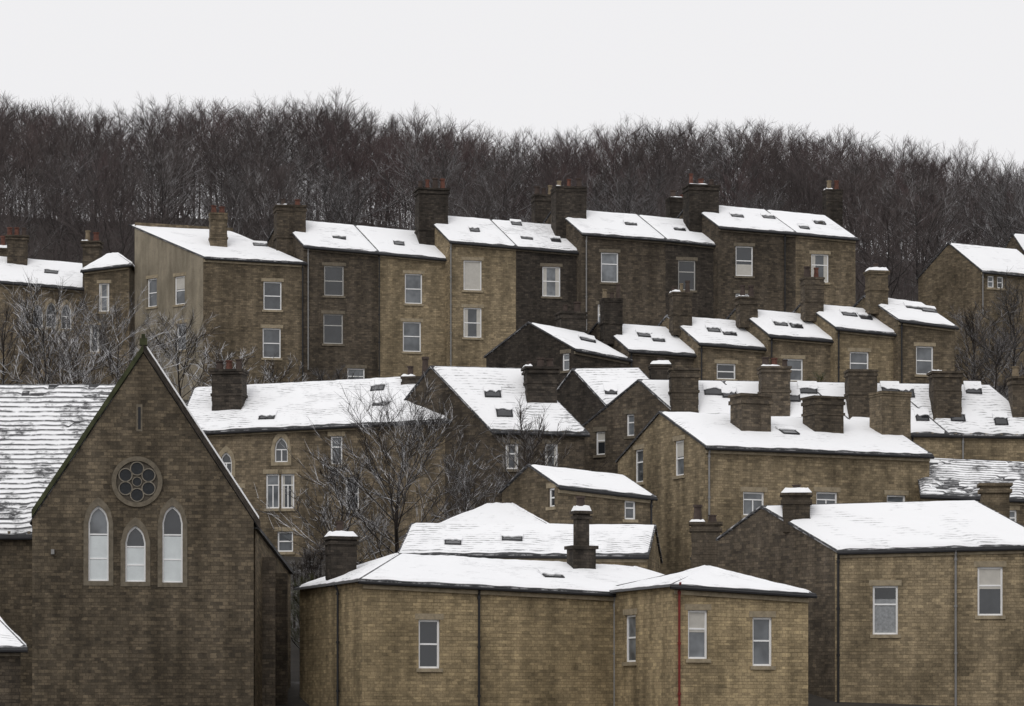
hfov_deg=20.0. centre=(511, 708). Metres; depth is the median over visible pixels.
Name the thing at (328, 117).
bare tree
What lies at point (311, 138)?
bare tree
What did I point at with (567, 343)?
terrace house
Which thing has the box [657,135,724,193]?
bare tree
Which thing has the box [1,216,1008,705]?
hillside
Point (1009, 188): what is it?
bare tree
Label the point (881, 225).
bare tree
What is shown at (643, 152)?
bare tree
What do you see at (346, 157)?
bare tree
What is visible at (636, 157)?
bare tree
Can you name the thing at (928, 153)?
bare tree
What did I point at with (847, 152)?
bare tree
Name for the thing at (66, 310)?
window
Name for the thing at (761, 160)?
bare tree
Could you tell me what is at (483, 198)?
bare tree
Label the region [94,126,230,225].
bare tree
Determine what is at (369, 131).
bare tree
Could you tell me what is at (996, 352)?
bare tree
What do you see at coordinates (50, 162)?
bare tree
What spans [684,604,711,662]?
window
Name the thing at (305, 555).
shrub
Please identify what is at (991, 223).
bare tree
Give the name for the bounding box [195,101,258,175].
bare tree
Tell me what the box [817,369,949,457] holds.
terrace house
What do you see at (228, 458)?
window
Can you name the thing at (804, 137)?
bare tree
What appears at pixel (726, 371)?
window
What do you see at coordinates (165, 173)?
bare tree
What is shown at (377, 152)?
bare tree
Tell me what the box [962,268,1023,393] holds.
bare tree
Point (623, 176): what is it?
bare tree
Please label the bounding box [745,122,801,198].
bare tree
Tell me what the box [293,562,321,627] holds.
shrub
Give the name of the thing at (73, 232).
bare tree
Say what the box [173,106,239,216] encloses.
bare tree
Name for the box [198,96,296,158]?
bare tree
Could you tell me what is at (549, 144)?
bare tree
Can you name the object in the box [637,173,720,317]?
terrace house
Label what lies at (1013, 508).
window
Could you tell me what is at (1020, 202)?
bare tree
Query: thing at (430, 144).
bare tree
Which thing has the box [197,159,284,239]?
bare tree
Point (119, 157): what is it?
bare tree
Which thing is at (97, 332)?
window
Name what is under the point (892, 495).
window
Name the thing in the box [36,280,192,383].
bare tree
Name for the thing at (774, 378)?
terrace house
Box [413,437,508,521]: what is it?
bare tree
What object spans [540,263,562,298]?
window
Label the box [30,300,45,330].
window
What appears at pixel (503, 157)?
bare tree
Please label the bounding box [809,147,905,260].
bare tree
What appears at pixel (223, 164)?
bare tree
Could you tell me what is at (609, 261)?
window
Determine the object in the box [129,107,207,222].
bare tree
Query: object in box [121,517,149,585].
window
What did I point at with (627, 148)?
bare tree
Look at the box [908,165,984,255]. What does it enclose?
bare tree
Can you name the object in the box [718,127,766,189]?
bare tree
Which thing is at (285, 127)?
bare tree
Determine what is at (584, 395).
stone house
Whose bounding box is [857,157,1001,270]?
bare tree
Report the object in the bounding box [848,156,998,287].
bare tree
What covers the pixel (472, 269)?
window
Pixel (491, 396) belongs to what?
stone house
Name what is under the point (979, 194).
bare tree
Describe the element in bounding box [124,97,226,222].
bare tree
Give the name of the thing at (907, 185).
bare tree
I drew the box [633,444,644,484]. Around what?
window
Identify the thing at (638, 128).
bare tree
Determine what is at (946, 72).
sky
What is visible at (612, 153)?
bare tree
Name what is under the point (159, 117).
bare tree
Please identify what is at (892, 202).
bare tree
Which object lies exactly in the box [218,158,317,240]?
bare tree
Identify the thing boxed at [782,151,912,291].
bare tree
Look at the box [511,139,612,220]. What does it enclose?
bare tree
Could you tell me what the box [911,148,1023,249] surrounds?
bare tree
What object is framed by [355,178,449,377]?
terrace house
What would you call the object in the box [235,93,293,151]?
bare tree
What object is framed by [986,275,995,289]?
window
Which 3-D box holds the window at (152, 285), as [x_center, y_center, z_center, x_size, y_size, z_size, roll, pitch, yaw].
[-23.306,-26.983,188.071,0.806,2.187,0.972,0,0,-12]
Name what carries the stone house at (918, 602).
on the hillside
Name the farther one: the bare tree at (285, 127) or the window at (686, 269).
the bare tree at (285, 127)
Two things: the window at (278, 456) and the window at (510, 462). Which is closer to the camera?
the window at (510, 462)
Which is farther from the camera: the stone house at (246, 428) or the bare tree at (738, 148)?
the bare tree at (738, 148)
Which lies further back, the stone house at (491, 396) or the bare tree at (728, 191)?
the bare tree at (728, 191)
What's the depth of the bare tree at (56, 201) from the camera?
234.92 m
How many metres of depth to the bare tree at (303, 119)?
297.66 m
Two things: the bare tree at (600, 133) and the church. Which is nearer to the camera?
the church
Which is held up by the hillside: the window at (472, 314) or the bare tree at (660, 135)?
the bare tree at (660, 135)
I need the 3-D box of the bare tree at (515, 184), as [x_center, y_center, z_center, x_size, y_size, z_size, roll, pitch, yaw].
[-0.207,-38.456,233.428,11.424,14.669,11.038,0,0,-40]
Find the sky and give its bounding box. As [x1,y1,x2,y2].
[0,0,1023,260]
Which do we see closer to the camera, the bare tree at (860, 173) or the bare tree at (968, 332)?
the bare tree at (968, 332)
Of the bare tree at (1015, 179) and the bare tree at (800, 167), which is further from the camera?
the bare tree at (1015, 179)
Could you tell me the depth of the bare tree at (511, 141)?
292.47 m
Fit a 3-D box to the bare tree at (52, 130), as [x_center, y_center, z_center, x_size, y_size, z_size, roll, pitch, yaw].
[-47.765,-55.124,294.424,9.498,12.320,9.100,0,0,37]
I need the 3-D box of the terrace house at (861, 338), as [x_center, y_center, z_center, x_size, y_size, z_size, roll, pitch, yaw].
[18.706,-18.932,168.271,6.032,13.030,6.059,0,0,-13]
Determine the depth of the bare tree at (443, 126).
283.44 m
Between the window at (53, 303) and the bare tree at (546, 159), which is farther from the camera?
the bare tree at (546, 159)
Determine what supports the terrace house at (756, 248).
on the hillside
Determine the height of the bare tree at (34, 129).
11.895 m
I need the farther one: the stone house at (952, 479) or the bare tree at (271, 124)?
the bare tree at (271, 124)
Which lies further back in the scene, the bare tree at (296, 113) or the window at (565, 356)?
the bare tree at (296, 113)
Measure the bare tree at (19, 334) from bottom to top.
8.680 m
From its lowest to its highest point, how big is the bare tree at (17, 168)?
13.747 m
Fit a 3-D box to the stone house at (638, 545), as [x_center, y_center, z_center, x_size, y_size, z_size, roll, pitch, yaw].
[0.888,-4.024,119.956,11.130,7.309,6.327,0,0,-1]
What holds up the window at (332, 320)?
in the terrace house at (340, 296)
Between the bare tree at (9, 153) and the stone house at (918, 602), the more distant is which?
the bare tree at (9, 153)
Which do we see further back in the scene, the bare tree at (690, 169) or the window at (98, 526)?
the bare tree at (690, 169)
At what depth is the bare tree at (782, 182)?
282.75 m
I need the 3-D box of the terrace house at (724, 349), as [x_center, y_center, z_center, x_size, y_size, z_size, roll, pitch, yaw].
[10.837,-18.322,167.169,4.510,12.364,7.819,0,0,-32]
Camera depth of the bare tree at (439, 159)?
267.26 m
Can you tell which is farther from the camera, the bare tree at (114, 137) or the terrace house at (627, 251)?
the bare tree at (114, 137)
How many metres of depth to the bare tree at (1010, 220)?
256.25 m
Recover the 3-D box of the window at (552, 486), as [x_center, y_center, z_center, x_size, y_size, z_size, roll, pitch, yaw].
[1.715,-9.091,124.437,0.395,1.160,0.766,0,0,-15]
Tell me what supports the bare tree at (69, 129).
on the hillside
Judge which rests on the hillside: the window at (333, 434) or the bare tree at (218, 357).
the bare tree at (218, 357)
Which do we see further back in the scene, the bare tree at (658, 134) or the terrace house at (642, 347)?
the bare tree at (658, 134)
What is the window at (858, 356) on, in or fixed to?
in the terrace house at (861, 338)
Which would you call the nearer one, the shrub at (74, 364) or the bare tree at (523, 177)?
the shrub at (74, 364)
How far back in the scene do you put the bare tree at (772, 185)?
256.04 m
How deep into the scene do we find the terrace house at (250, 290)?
186.11 m
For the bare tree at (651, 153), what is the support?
on the hillside
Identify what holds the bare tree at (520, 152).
on the hillside
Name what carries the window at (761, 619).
in the stone house at (705, 635)
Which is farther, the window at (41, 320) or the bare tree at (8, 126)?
the bare tree at (8, 126)
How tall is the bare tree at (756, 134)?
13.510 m
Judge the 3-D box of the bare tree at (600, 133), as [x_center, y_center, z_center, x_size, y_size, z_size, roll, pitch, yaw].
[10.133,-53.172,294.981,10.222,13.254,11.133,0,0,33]
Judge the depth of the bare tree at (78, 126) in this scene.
282.20 m
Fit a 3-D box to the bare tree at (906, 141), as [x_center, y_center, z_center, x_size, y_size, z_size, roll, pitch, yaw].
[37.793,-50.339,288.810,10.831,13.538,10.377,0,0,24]
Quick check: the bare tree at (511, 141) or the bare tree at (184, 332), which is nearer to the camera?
the bare tree at (184, 332)
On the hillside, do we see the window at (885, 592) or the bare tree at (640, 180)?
the bare tree at (640, 180)
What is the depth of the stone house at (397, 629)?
107.15 m
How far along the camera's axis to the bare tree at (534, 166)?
295.82 m
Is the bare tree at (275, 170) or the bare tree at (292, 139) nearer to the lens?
the bare tree at (275, 170)
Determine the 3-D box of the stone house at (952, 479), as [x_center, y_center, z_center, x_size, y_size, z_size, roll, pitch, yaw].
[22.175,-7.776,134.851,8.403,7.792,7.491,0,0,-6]
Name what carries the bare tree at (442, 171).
on the hillside
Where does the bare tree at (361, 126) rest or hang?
on the hillside
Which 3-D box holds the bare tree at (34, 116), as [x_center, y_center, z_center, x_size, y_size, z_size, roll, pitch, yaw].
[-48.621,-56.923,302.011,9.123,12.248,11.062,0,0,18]
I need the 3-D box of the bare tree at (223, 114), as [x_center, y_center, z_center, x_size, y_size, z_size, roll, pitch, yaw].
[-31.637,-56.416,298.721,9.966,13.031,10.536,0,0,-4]
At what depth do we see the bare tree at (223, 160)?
255.16 m
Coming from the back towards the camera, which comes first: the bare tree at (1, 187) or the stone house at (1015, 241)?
the bare tree at (1, 187)
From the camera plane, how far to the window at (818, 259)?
191.82 m
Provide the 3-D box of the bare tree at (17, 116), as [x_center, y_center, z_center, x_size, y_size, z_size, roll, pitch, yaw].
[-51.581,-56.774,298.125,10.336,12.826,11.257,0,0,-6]
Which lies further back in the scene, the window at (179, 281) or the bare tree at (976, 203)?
the bare tree at (976, 203)
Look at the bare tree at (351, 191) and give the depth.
244.05 m
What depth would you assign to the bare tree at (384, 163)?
279.13 m
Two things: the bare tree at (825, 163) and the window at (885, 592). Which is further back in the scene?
the bare tree at (825, 163)
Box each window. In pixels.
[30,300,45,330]
[43,298,58,329]
[58,300,73,331]
[84,497,112,585]
[88,322,100,353]
[97,280,110,313]
[111,456,162,506]
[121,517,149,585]
[136,404,141,430]
[145,274,157,309]
[158,497,186,586]
[173,272,185,306]
[175,319,186,352]
[219,446,234,476]
[238,483,244,488]
[261,278,283,311]
[261,324,282,359]
[263,469,281,510]
[271,433,290,465]
[274,527,295,554]
[278,469,296,510]
[321,310,344,345]
[322,262,345,297]
[328,431,344,466]
[343,472,361,512]
[345,365,366,378]
[401,318,422,353]
[403,270,423,305]
[415,613,443,671]
[461,257,483,292]
[461,304,483,339]
[503,439,520,471]
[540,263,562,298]
[542,439,560,466]
[546,483,555,509]
[560,349,570,372]
[593,426,606,457]
[596,301,599,321]
[599,249,619,284]
[622,501,637,522]
[622,608,636,665]
[624,409,635,438]
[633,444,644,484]
[672,434,684,479]
[676,257,697,292]
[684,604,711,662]
[714,359,737,380]
[734,243,754,278]
[734,290,753,296]
[740,487,766,517]
[749,611,775,669]
[781,355,804,380]
[809,250,830,284]
[814,487,840,503]
[848,348,870,368]
[869,580,901,637]
[884,490,908,501]
[914,342,935,376]
[974,561,1005,618]
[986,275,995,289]
[996,276,1004,290]
[1010,505,1019,521]
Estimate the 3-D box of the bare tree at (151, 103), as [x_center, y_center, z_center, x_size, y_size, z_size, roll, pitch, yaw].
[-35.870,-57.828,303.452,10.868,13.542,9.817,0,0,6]
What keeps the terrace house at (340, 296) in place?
on the hillside
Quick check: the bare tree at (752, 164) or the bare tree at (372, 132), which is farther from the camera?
the bare tree at (372, 132)
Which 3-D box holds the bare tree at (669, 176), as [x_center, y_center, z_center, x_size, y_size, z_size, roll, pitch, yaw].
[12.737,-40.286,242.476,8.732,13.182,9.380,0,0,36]
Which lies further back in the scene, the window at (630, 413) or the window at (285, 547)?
the window at (630, 413)
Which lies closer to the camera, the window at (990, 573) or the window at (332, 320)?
the window at (990, 573)
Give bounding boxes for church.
[30,334,293,705]
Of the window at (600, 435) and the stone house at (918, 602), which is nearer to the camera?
the stone house at (918, 602)
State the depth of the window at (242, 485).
140.54 m
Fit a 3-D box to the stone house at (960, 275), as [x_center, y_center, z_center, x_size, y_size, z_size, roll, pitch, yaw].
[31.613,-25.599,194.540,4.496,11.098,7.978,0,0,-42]
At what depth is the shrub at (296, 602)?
119.85 m
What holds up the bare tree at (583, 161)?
on the hillside
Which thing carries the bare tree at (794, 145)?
on the hillside
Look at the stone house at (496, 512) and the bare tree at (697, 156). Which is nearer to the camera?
the stone house at (496, 512)
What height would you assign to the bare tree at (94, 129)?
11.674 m
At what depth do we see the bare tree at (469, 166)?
268.78 m
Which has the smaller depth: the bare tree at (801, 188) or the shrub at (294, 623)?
the shrub at (294, 623)
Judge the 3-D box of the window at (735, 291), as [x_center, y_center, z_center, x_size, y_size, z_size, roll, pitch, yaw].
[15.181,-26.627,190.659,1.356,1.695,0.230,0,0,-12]
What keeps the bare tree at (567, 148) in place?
on the hillside
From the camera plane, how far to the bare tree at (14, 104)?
288.16 m
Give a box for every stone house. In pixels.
[0,227,83,383]
[0,617,27,705]
[80,230,134,383]
[186,357,451,561]
[293,496,663,705]
[398,523,662,572]
[404,357,589,519]
[440,502,549,523]
[499,464,657,523]
[557,358,671,424]
[609,565,816,705]
[615,391,934,574]
[689,483,1023,705]
[916,242,1023,385]
[918,458,1023,525]
[1004,233,1023,253]
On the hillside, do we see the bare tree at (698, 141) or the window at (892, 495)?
the bare tree at (698, 141)
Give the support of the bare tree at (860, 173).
on the hillside
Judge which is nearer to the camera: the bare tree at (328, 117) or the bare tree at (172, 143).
the bare tree at (172, 143)
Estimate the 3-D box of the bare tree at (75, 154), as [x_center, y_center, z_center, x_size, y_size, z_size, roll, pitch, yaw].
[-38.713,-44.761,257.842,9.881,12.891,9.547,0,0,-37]
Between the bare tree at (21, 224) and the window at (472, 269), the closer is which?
the window at (472, 269)
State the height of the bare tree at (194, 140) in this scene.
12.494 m
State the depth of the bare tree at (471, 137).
300.08 m
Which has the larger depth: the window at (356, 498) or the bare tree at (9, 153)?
the bare tree at (9, 153)
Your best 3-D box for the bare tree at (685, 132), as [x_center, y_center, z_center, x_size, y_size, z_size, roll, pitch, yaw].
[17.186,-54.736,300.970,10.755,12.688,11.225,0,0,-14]
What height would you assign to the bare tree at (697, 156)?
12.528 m
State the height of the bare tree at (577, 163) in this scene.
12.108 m
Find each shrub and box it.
[4,307,125,383]
[247,351,307,383]
[287,533,325,607]
[291,570,316,648]
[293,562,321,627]
[309,360,360,380]
[807,370,827,381]
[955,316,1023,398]
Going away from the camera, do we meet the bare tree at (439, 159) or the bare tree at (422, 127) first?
the bare tree at (439, 159)
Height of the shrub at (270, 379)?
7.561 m
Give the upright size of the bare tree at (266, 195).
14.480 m
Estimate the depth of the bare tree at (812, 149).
298.22 m
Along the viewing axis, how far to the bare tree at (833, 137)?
300.12 m
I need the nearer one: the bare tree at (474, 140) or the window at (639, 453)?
the window at (639, 453)
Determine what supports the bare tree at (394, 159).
on the hillside
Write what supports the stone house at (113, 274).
on the hillside
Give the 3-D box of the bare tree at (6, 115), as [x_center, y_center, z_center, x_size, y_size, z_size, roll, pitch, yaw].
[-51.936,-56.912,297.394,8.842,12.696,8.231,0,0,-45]
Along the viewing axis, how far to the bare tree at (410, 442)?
127.97 m
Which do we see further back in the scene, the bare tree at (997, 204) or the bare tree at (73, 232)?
the bare tree at (997, 204)
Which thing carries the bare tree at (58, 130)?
on the hillside
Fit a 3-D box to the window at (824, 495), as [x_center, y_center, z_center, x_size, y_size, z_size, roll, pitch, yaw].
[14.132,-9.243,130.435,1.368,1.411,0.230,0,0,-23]
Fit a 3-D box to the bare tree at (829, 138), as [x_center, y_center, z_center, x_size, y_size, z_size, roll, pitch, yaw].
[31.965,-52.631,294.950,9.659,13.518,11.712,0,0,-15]
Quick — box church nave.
[0,384,115,705]
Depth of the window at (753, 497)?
129.00 m
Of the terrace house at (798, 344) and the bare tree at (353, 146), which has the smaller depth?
the terrace house at (798, 344)
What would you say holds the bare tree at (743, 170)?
on the hillside
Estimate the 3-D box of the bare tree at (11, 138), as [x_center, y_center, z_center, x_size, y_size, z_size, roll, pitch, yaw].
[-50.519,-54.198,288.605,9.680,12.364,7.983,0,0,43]
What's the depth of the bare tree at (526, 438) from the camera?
128.90 m
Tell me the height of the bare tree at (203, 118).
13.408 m
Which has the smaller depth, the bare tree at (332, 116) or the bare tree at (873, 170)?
the bare tree at (873, 170)
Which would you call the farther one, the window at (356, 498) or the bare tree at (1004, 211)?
the bare tree at (1004, 211)
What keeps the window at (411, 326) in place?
in the terrace house at (411, 297)
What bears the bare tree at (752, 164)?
on the hillside
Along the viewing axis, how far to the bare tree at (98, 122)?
292.05 m
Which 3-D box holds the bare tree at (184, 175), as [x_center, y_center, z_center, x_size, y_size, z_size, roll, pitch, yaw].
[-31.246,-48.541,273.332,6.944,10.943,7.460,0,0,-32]
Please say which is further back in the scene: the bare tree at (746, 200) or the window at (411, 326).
the bare tree at (746, 200)
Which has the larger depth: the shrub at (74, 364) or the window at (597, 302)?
the window at (597, 302)
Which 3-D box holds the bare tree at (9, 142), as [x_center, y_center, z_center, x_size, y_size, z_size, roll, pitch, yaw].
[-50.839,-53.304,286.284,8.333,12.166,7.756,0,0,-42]
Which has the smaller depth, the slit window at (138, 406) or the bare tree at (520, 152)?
the slit window at (138, 406)
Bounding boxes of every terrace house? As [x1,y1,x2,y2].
[129,199,306,399]
[267,220,379,380]
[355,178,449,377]
[413,215,521,366]
[484,302,632,387]
[490,178,586,329]
[543,210,667,333]
[582,367,735,473]
[588,283,696,378]
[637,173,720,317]
[657,280,766,380]
[677,205,797,318]
[721,357,847,418]
[726,285,833,381]
[765,180,858,306]
[793,266,896,382]
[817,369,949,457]
[853,263,958,383]
[899,366,1023,461]
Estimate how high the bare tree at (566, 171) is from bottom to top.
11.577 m
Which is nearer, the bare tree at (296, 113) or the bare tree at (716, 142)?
the bare tree at (296, 113)
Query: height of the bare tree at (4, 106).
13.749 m
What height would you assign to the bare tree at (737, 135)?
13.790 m
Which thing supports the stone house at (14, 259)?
on the hillside
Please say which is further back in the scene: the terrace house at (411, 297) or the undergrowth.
the undergrowth
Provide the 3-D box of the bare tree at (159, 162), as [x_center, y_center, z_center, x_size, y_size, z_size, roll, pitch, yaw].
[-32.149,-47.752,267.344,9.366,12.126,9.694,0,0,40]
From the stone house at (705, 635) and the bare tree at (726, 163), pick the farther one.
the bare tree at (726, 163)
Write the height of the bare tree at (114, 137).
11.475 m
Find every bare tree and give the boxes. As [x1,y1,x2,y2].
[0,91,29,169]
[0,93,48,211]
[0,94,77,212]
[0,96,32,196]
[0,102,55,203]
[0,105,36,213]
[0,107,76,252]
[0,109,114,236]
[0,110,29,201]
[0,112,26,220]
[0,113,79,236]
[0,141,49,233]
[0,156,71,258]
[0,161,43,253]
[0,198,39,257]
[0,267,126,383]
[0,288,59,383]
[4,103,61,186]
[4,106,72,157]
[4,151,116,260]
[8,95,91,233]
[11,128,97,232]
[16,106,121,240]
[17,105,95,217]
[19,137,126,258]
[27,96,101,209]
[30,133,140,261]
[36,143,165,261]
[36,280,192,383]
[38,155,192,265]
[39,104,109,195]
[47,146,135,255]
[51,128,156,246]
[54,117,123,177]
[62,139,145,252]
[64,107,123,169]
[66,126,150,237]
[67,103,139,227]
[79,111,133,160]
[89,117,149,217]
[90,102,159,214]
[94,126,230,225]
[99,129,161,233]
[104,298,251,403]
[105,104,177,188]
[105,123,226,245]
[109,138,210,223]
[111,96,196,220]
[112,126,203,221]
[118,120,203,216]
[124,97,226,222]
[125,94,198,179]
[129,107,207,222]
[148,135,215,224]
[150,110,222,218]
[155,97,239,196]
[155,107,209,213]
[165,96,262,210]
[168,161,290,240]
[170,127,273,225]
[171,128,286,219]
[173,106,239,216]
[176,110,296,214]
[176,342,261,398]
[189,114,255,194]
[191,99,327,217]
[193,110,292,234]
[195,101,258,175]
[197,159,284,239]
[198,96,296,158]
[210,145,320,240]
[213,119,308,240]
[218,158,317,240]
[219,106,311,203]
[221,110,325,206]
[232,97,324,173]
[232,145,337,239]
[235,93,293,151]
[246,105,326,202]
[251,130,328,214]
[254,375,509,564]
[258,90,365,194]
[260,105,322,168]
[263,138,356,220]
[278,444,400,562]
[281,99,351,207]
[285,108,349,218]
[286,160,379,223]
[292,95,372,188]
[293,95,385,220]
[295,83,379,203]
[295,98,377,218]
[295,111,391,216]
[298,141,391,226]
[299,162,413,228]
[309,166,386,225]
[320,121,390,200]
[324,123,388,223]
[329,102,416,224]
[329,105,395,174]
[332,118,421,226]
[342,131,435,227]
[346,113,400,216]
[347,137,416,227]
[355,128,428,227]
[359,130,449,229]
[367,126,493,229]
[370,134,505,229]
[372,113,429,218]
[374,114,501,212]
[376,102,464,211]
[376,122,483,226]
[395,129,442,196]
[398,108,444,164]
[398,166,505,223]
[400,136,504,215]
[402,118,471,187]
[410,118,497,184]
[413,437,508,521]
[419,132,496,180]
[422,127,507,213]
[435,123,514,210]
[438,171,527,219]
[448,161,530,219]
[448,169,516,219]
[454,138,560,221]
[454,177,528,220]
[457,140,548,221]
[462,171,528,220]
[473,128,546,209]
[479,126,549,216]
[480,137,530,216]
[482,397,612,502]
[489,128,542,209]
[490,167,598,221]
[498,145,600,220]
[500,152,553,220]
[503,151,559,196]
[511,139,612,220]
[512,148,560,214]
[513,139,590,216]
[523,134,582,186]
[525,128,636,207]
[525,175,610,221]
[529,161,607,217]
[535,129,626,199]
[535,143,602,192]
[549,127,607,188]
[550,143,610,209]
[565,122,666,212]
[570,134,610,196]
[571,145,668,216]
[572,122,649,208]
[574,149,649,212]
[582,158,643,212]
[584,140,676,207]
[588,124,728,215]
[588,175,664,214]
[589,128,654,189]
[592,163,660,211]
[593,115,668,194]
[594,145,713,215]
[598,130,638,208]
[606,130,697,210]
[608,119,710,210]
[616,164,698,216]
[628,129,689,199]
[628,173,696,216]
[632,116,697,171]
[642,125,702,210]
[645,118,734,174]
[647,175,732,216]
[650,144,743,207]
[654,150,731,204]
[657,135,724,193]
[667,118,747,194]
[669,130,730,194]
[672,121,728,190]
[673,123,776,205]
[675,116,794,202]
[682,131,770,207]
[694,168,764,207]
[695,148,783,206]
[700,116,795,191]
[711,135,747,198]
[715,133,821,211]
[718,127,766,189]
[720,179,814,213]
[721,129,804,208]
[725,140,783,202]
[727,182,799,211]
[730,119,835,206]
[737,158,814,211]
[742,155,813,211]
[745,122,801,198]
[749,132,851,213]
[750,124,822,199]
[752,136,863,215]
[757,160,848,224]
[765,123,848,207]
[766,136,847,213]
[770,145,835,210]
[777,139,863,227]
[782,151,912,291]
[793,134,842,200]
[793,155,851,214]
[798,123,869,209]
[798,128,844,193]
[802,158,927,299]
[806,139,909,240]
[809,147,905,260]
[818,133,888,223]
[822,125,908,208]
[831,153,904,225]
[843,143,892,221]
[845,180,942,299]
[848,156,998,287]
[849,147,956,286]
[850,164,927,293]
[854,134,961,268]
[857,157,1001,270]
[860,137,941,267]
[877,155,932,271]
[886,192,969,271]
[893,141,964,211]
[893,153,983,240]
[901,173,973,251]
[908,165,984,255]
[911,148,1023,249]
[912,158,954,237]
[915,151,966,234]
[929,161,1019,245]
[930,138,991,238]
[935,150,998,241]
[942,164,1023,247]
[944,180,989,243]
[945,299,1022,398]
[947,160,1001,238]
[951,163,1006,244]
[955,192,1023,245]
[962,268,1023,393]
[967,163,1023,245]
[969,148,1023,222]
[970,186,1023,247]
[972,173,1020,245]
[975,163,1023,246]
[982,160,1023,239]
[986,165,1023,227]
[988,169,1023,230]
[990,162,1023,239]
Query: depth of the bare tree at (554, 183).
246.12 m
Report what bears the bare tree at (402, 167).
on the hillside
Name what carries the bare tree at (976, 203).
on the hillside
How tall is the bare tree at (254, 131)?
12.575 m
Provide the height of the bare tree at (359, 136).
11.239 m
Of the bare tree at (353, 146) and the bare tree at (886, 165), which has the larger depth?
the bare tree at (353, 146)
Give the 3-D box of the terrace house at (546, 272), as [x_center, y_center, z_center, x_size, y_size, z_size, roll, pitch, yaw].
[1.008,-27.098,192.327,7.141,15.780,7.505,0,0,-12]
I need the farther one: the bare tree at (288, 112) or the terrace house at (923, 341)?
the bare tree at (288, 112)
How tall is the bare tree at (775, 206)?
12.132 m
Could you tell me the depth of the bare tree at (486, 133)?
288.80 m
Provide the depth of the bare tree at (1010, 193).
257.14 m
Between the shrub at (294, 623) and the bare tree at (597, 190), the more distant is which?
the bare tree at (597, 190)
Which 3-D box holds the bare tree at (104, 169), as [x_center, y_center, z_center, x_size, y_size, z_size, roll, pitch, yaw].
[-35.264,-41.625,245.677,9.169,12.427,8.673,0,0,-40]
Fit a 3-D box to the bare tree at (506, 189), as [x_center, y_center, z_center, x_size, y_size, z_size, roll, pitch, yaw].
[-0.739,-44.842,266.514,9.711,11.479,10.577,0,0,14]
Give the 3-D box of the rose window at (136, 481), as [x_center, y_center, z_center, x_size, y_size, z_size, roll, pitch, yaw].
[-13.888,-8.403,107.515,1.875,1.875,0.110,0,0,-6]
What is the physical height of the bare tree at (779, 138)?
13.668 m
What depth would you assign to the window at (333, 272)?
186.87 m
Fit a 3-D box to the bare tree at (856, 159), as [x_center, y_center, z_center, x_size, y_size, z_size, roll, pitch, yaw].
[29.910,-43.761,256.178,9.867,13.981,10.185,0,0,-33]
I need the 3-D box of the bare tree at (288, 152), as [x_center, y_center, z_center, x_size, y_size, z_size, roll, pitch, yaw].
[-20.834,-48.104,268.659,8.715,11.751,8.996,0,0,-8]
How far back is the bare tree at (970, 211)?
283.83 m
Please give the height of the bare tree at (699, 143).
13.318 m
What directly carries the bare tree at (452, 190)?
on the hillside
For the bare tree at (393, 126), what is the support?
on the hillside
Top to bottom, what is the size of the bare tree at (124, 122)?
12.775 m
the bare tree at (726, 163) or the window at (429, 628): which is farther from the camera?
the bare tree at (726, 163)
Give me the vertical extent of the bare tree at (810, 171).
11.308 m
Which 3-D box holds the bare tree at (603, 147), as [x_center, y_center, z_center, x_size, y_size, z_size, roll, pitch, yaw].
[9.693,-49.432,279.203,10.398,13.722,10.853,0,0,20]
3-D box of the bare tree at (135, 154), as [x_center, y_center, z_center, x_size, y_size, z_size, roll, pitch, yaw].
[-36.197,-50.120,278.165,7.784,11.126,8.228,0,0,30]
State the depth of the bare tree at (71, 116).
300.70 m
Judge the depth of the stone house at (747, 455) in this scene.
130.95 m
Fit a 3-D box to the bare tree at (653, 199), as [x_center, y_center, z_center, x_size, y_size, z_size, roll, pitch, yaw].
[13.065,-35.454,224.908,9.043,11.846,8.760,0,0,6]
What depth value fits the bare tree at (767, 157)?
266.33 m
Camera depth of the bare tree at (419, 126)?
301.54 m
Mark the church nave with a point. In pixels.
(43, 427)
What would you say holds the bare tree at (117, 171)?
on the hillside
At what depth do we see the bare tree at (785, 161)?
270.27 m
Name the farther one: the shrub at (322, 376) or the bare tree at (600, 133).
the bare tree at (600, 133)
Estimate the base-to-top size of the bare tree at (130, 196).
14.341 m
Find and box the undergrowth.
[0,148,1020,337]
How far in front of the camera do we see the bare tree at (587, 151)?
267.19 m
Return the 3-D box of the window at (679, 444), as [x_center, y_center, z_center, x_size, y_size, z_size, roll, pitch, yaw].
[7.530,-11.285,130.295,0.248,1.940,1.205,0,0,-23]
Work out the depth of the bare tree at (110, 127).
301.05 m
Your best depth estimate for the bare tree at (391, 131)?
293.11 m
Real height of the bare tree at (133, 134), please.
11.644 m
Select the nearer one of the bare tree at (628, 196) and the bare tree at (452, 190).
the bare tree at (628, 196)
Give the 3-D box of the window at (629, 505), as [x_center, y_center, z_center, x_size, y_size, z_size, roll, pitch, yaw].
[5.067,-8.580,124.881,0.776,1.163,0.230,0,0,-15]
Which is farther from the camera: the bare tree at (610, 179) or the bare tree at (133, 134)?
the bare tree at (133, 134)
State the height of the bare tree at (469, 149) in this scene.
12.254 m
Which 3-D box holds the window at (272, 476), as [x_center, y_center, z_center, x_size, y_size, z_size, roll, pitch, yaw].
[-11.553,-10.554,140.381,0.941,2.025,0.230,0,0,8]
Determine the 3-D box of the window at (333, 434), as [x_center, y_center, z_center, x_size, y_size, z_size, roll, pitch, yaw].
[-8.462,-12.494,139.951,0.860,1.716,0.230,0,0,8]
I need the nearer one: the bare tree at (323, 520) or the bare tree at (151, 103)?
the bare tree at (323, 520)
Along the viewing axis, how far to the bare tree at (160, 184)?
257.10 m
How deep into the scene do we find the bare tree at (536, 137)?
297.93 m
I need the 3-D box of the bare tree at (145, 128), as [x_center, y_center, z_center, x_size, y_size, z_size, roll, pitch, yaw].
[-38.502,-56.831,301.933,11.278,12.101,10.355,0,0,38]
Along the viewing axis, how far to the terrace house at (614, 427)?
142.07 m

